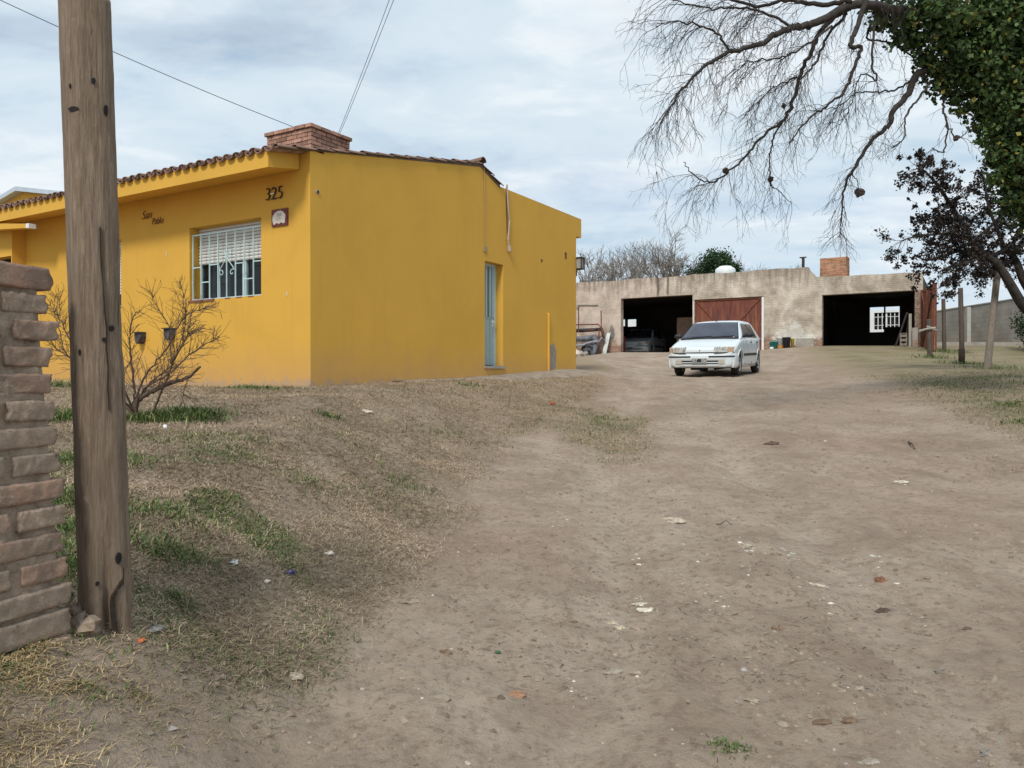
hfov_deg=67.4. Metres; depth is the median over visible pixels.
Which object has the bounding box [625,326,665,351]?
parked car
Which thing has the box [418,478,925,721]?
stone chips
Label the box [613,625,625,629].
stone
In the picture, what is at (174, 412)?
green grass
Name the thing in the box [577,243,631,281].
bare tree
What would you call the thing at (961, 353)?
wooden post
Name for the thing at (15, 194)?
neighbour house
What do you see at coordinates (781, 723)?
gravel
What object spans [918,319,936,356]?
wooden post
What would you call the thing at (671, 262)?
bare tree
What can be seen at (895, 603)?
stone
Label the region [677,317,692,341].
plywood board
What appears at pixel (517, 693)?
stone
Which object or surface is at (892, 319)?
window
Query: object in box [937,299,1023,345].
block wall
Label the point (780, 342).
bucket
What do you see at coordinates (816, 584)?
stone
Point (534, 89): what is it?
sky
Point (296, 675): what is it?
stone
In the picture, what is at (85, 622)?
stone
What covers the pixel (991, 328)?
wooden post
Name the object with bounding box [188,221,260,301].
window
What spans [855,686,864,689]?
stone
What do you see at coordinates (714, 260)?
green tree
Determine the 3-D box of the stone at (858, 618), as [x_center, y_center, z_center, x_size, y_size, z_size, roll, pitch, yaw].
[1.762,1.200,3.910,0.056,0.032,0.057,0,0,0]
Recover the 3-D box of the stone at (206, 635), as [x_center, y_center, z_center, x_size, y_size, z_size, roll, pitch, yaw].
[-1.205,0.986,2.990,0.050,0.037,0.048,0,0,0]
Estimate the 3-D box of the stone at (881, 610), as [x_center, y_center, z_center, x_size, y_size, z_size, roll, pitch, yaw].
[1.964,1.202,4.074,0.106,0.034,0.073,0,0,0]
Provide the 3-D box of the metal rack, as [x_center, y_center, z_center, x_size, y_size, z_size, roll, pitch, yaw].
[3.311,-2.310,34.657,2.017,2.422,0.452,0,1,31]
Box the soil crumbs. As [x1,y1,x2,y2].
[33,373,1023,767]
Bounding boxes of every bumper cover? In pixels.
[576,335,598,354]
[576,337,602,346]
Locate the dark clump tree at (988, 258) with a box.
[874,146,1023,313]
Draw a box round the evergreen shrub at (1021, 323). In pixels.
[1009,311,1023,347]
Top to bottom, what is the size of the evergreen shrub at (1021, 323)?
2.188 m
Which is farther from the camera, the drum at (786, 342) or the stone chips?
the drum at (786, 342)
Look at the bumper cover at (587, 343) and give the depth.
34.11 m
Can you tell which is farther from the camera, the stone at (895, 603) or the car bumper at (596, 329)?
the car bumper at (596, 329)
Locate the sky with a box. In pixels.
[0,0,1023,320]
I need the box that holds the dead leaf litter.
[11,378,1023,708]
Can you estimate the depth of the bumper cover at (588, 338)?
34.19 m
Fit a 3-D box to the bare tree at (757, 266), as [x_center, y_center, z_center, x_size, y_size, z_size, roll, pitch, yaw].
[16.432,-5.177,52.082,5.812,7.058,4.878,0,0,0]
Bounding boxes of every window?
[67,242,120,310]
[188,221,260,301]
[874,312,898,329]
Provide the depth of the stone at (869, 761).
2.62 m
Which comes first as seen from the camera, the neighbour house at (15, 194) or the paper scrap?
the paper scrap
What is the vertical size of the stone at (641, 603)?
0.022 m
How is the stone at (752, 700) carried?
on the ground at (806, 384)
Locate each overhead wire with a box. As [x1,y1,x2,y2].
[0,0,292,126]
[338,1,388,132]
[340,0,393,132]
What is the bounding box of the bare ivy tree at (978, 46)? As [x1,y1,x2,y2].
[615,0,1023,266]
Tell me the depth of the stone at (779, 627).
3.76 m
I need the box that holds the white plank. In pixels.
[602,333,610,353]
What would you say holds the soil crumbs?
on the ground at (806, 384)
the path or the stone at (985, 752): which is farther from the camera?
the path
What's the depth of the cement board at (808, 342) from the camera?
30.17 m
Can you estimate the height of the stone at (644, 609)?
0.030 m
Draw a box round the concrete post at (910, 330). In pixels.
[909,314,911,346]
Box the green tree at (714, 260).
[682,245,743,275]
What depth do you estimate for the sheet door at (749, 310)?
31.82 m
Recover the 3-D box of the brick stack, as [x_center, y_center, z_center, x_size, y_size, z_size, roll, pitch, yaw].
[14.765,-1.486,28.133,0.156,0.251,0.220,0,1,31]
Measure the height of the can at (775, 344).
0.290 m
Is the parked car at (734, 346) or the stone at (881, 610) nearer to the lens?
the stone at (881, 610)
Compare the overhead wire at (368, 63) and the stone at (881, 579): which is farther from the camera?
the overhead wire at (368, 63)
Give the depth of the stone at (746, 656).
3.44 m
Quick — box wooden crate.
[900,333,907,346]
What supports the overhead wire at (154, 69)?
attached to the yellow house at (308, 254)
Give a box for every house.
[0,123,584,386]
[0,186,59,204]
[623,307,954,331]
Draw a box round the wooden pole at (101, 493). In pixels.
[58,0,131,634]
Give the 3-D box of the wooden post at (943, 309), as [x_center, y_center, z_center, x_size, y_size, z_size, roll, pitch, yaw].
[14.616,-1.914,25.985,0.175,1.934,0.136,0,0,0]
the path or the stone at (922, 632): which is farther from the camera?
the path
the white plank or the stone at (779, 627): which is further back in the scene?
the white plank
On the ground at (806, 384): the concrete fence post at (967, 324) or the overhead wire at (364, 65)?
the concrete fence post at (967, 324)
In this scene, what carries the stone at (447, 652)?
on the ground at (806, 384)
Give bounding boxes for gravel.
[19,375,1020,767]
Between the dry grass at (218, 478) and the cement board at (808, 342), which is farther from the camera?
the cement board at (808, 342)
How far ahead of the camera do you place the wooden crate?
28.43 m
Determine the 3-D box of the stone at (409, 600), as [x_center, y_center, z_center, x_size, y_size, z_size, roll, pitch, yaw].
[-0.548,1.164,4.089,0.220,0.053,0.108,0,0,-9]
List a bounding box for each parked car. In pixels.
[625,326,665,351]
[669,321,759,375]
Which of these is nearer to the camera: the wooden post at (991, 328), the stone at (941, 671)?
the stone at (941, 671)
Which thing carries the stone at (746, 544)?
on the ground at (806, 384)
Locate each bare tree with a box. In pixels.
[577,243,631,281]
[586,242,659,281]
[602,241,678,281]
[624,224,704,277]
[736,257,801,271]
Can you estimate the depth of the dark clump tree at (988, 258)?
16.73 m
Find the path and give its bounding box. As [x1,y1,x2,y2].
[395,369,612,381]
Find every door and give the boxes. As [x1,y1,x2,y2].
[485,263,495,365]
[694,297,761,349]
[921,283,936,350]
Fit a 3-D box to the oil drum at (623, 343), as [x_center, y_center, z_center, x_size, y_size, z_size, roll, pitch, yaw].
[4.987,-1.750,35.406,0.480,0.870,0.473,0,1,31]
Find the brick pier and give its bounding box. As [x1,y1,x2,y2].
[0,260,72,657]
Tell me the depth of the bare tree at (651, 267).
54.19 m
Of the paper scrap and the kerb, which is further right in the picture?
the kerb
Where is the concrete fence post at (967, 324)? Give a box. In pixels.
[965,307,970,341]
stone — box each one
[65,601,82,615]
[70,610,101,636]
[148,624,163,632]
[199,633,209,639]
[289,671,303,679]
[363,409,372,414]
[392,597,420,604]
[427,690,450,701]
[439,649,452,654]
[507,690,526,697]
[602,668,621,674]
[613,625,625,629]
[629,670,640,674]
[631,602,644,604]
[636,607,652,611]
[663,517,685,523]
[739,542,752,547]
[739,655,751,658]
[743,697,759,704]
[763,441,778,444]
[771,625,785,630]
[811,583,825,586]
[812,718,831,724]
[836,687,846,692]
[841,716,857,723]
[853,616,863,620]
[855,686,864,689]
[857,758,880,765]
[874,607,890,612]
[875,576,887,582]
[889,601,905,605]
[893,480,908,482]
[913,629,931,635]
[934,669,946,673]
[980,748,993,756]
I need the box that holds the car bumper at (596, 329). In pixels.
[576,327,604,337]
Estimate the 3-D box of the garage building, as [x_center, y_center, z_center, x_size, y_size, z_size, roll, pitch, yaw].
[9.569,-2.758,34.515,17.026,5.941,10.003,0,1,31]
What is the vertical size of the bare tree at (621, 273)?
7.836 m
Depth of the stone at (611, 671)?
3.38 m
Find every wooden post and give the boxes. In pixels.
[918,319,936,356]
[941,299,946,351]
[958,288,964,363]
[983,271,1000,368]
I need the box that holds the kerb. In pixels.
[937,342,1022,345]
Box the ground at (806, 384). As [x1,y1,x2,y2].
[0,346,1023,767]
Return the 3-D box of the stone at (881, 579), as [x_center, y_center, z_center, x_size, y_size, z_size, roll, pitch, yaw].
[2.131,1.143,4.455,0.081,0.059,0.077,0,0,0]
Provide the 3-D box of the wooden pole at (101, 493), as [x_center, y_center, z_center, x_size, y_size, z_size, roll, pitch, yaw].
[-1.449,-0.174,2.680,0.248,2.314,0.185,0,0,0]
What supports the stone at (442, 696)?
on the ground at (806, 384)
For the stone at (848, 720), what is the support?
on the ground at (806, 384)
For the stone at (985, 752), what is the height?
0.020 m
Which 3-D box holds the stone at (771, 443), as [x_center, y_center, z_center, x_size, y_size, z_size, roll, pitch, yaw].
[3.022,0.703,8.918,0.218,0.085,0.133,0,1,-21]
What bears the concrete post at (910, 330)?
on the ground at (806, 384)
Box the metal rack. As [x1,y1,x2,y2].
[576,306,603,353]
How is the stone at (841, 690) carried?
on the ground at (806, 384)
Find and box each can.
[769,342,773,348]
[774,341,777,348]
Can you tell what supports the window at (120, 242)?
in the yellow house at (308, 254)
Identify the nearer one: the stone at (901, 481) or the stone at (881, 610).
the stone at (881, 610)
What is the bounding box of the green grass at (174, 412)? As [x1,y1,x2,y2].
[0,348,1023,763]
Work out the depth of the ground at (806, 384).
4.25 m
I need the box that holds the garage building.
[576,242,936,353]
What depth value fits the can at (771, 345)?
30.36 m
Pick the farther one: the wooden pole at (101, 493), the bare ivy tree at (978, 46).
the bare ivy tree at (978, 46)
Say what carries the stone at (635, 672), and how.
on the ground at (806, 384)
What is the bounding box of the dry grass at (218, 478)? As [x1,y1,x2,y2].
[0,370,1023,767]
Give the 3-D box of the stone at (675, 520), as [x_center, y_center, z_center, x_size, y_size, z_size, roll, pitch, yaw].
[1.196,1.012,5.645,0.174,0.071,0.088,0,0,0]
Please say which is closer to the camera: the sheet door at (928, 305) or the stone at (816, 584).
the stone at (816, 584)
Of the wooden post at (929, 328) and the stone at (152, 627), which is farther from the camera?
the wooden post at (929, 328)
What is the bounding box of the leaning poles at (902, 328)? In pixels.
[895,312,908,345]
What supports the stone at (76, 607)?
on the ground at (806, 384)
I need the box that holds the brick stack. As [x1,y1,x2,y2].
[912,340,916,346]
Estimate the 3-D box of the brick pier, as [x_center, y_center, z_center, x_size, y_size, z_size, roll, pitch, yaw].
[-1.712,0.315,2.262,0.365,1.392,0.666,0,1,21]
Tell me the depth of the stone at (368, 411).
8.29 m
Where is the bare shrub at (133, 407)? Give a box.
[40,276,228,419]
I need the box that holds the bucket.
[777,338,782,348]
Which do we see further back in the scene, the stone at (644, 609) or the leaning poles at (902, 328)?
the leaning poles at (902, 328)
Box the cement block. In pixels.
[912,328,917,346]
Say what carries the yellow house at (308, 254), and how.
on the ground at (806, 384)
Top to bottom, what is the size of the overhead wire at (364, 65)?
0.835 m
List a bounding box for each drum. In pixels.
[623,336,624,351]
[782,337,790,347]
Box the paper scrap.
[324,550,334,554]
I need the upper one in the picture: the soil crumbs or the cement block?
the cement block
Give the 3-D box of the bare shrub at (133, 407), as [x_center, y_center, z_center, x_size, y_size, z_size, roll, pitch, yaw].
[-3.135,-0.317,6.275,1.930,1.239,1.115,0,0,0]
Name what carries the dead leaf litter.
on the ground at (806, 384)
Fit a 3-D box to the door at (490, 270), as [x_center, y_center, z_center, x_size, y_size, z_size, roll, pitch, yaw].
[-0.496,-1.377,15.270,0.106,2.040,0.675,0,1,31]
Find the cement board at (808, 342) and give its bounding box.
[796,338,813,346]

